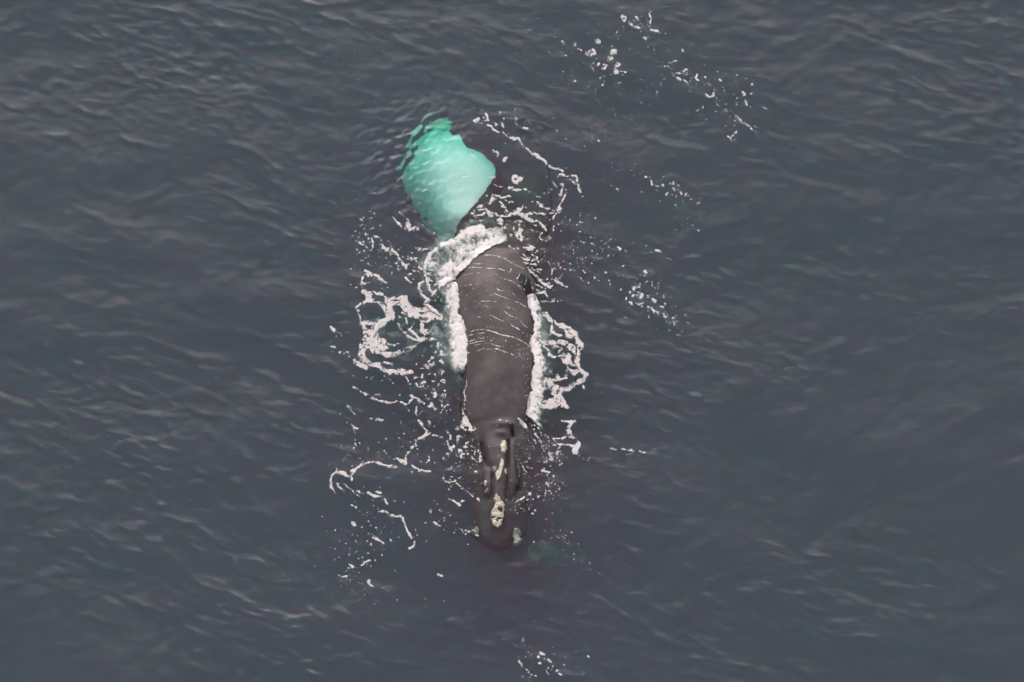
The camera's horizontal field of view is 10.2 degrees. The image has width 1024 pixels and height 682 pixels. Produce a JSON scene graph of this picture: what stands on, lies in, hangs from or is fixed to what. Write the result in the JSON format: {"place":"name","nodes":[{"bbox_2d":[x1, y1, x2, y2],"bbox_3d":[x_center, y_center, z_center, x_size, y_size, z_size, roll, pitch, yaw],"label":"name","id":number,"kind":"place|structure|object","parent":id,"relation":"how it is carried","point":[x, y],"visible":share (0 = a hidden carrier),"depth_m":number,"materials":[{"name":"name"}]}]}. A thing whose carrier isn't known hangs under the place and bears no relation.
{"place":"outdoors","nodes":[
{"label":"outdoors","id":0,"kind":"place"},
{"bbox_2d":[0,0,1023,681],"bbox_3d":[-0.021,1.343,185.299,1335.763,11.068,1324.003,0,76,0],"label":"sea","id":1,"kind":"structure","parent":0,"point":[178,232],"depth_m":180.00,"materials":[{"name":"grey liquid"}]},
{"bbox_2d":[330,326,425,428],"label":"foam","id":2,"kind":"object","parent":1,"relation":"on","point":[354,387],"visible":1,"depth_m":179.53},
{"bbox_2d":[329,420,442,492],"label":"foam","id":3,"kind":"object","parent":1,"relation":"on","point":[340,472],"visible":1,"depth_m":179.03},
{"bbox_2d":[352,227,422,282],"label":"foam","id":4,"kind":"object","parent":1,"relation":"on","point":[367,274],"visible":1,"depth_m":180.64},
{"bbox_2d":[359,212,430,291],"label":"foam","id":5,"kind":"object","parent":1,"relation":"on","point":[408,224],"visible":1,"depth_m":180.66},
{"bbox_2d":[353,290,442,375],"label":"foam","id":6,"kind":"object","parent":1,"relation":"on","point":[410,310],"visible":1,"depth_m":180.07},
{"bbox_2d":[334,456,473,586],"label":"foam","id":7,"kind":"object","parent":1,"relation":"on","point":[353,523],"visible":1,"depth_m":178.62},
{"bbox_2d":[309,192,534,621],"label":"foam fleck","id":8,"kind":"object","parent":1,"relation":"on","point":[400,423],"visible":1,"depth_m":179.17},
{"bbox_2d":[417,281,440,316],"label":"foam","id":9,"kind":"object","parent":1,"relation":"on","point":[428,306],"visible":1,"depth_m":180.25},
{"bbox_2d":[420,272,448,412],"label":"foam","id":10,"kind":"object","parent":1,"relation":"on","point":[441,352],"visible":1,"depth_m":179.79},
{"bbox_2d":[442,282,467,368],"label":"sea foam","id":11,"kind":"object","parent":1,"relation":"on","point":[458,340],"visible":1,"depth_m":180.02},
{"bbox_2d":[443,424,476,488],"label":"foam","id":12,"kind":"object","parent":1,"relation":"on","point":[453,446],"visible":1,"depth_m":179.17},
{"bbox_2d":[431,151,495,177],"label":"foam","id":13,"kind":"object","parent":1,"relation":"on","point":[475,162],"visible":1,"depth_m":181.34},
{"bbox_2d":[423,224,506,287],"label":"sea foam","id":14,"kind":"object","parent":1,"relation":"on","point":[479,230],"visible":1,"depth_m":180.69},
{"bbox_2d":[460,380,481,464],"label":"foam","id":15,"kind":"object","parent":1,"relation":"on","point":[465,421],"visible":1,"depth_m":179.34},
{"bbox_2d":[455,248,536,530],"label":"whale","id":16,"kind":"object","parent":1,"relation":"on","point":[496,402],"visible":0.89,"depth_m":179.45},
{"bbox_2d":[463,255,531,355],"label":"foam line","id":17,"kind":"object","parent":16,"relation":"on","point":[495,317],"visible":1,"depth_m":179.78,"materials":[{"name":"white liquid"}]},
{"bbox_2d":[469,251,541,419],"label":"foam fleck","id":18,"kind":"object","parent":16,"relation":"on","point":[510,336],"visible":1,"depth_m":179.59},
{"bbox_2d":[471,195,539,261],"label":"foam","id":19,"kind":"object","parent":1,"relation":"on","point":[530,247],"visible":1,"depth_m":180.96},
{"bbox_2d":[473,157,559,249],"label":"foam","id":20,"kind":"object","parent":1,"relation":"on","point":[517,212],"visible":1,"depth_m":181.02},
{"bbox_2d":[517,294,546,428],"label":"sea foam","id":21,"kind":"object","parent":1,"relation":"on","point":[534,400],"visible":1,"depth_m":179.71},
{"bbox_2d":[473,112,599,212],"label":"foam","id":22,"kind":"object","parent":1,"relation":"on","point":[534,153],"visible":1,"depth_m":181.43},
{"bbox_2d":[522,254,555,289],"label":"foam","id":23,"kind":"object","parent":1,"relation":"on","point":[537,271],"visible":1,"depth_m":180.54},
{"bbox_2d":[533,425,562,465],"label":"foam","id":24,"kind":"object","parent":1,"relation":"on","point":[551,459],"visible":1,"depth_m":179.14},
{"bbox_2d":[521,257,584,302],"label":"foam","id":25,"kind":"object","parent":1,"relation":"on","point":[543,283],"visible":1,"depth_m":180.47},
{"bbox_2d":[461,448,645,563],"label":"foam","id":26,"kind":"object","parent":1,"relation":"on","point":[529,493],"visible":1,"depth_m":178.81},
{"bbox_2d":[518,640,589,676],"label":"foam","id":27,"kind":"object","parent":1,"relation":"on","point":[541,653],"visible":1,"depth_m":177.53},
{"bbox_2d":[540,312,588,410],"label":"foam","id":28,"kind":"object","parent":1,"relation":"on","point":[550,404],"visible":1,"depth_m":179.77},
{"bbox_2d":[553,420,580,454],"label":"foam","id":29,"kind":"object","parent":1,"relation":"on","point":[575,447],"visible":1,"depth_m":179.25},
{"bbox_2d":[367,13,781,350],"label":"foam fleck","id":30,"kind":"object","parent":1,"relation":"on","point":[620,129],"visible":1,"depth_m":181.81},
{"bbox_2d":[500,167,681,596],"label":"foam fleck","id":31,"kind":"object","parent":1,"relation":"on","point":[602,392],"visible":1,"depth_m":179.25},
{"bbox_2d":[561,38,626,85],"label":"foam","id":32,"kind":"object","parent":1,"relation":"on","point":[612,52],"visible":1,"depth_m":182.25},
{"bbox_2d":[585,265,674,324],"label":"foam","id":33,"kind":"object","parent":1,"relation":"on","point":[642,294],"visible":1,"depth_m":180.33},
{"bbox_2d":[616,11,658,39],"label":"foam","id":34,"kind":"object","parent":1,"relation":"on","point":[631,24],"visible":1,"depth_m":182.48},
{"bbox_2d":[579,170,699,252],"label":"foam","id":35,"kind":"object","parent":1,"relation":"on","point":[657,250],"visible":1,"depth_m":181.15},
{"bbox_2d":[656,49,764,138],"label":"foam","id":36,"kind":"object","parent":1,"relation":"on","point":[713,94],"visible":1,"depth_m":181.92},
{"bbox_2d":[9,2,1022,676],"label":"foam fleck","id":37,"kind":"object","parent":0,"point":[613,362],"visible":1,"depth_m":179.18}
]}

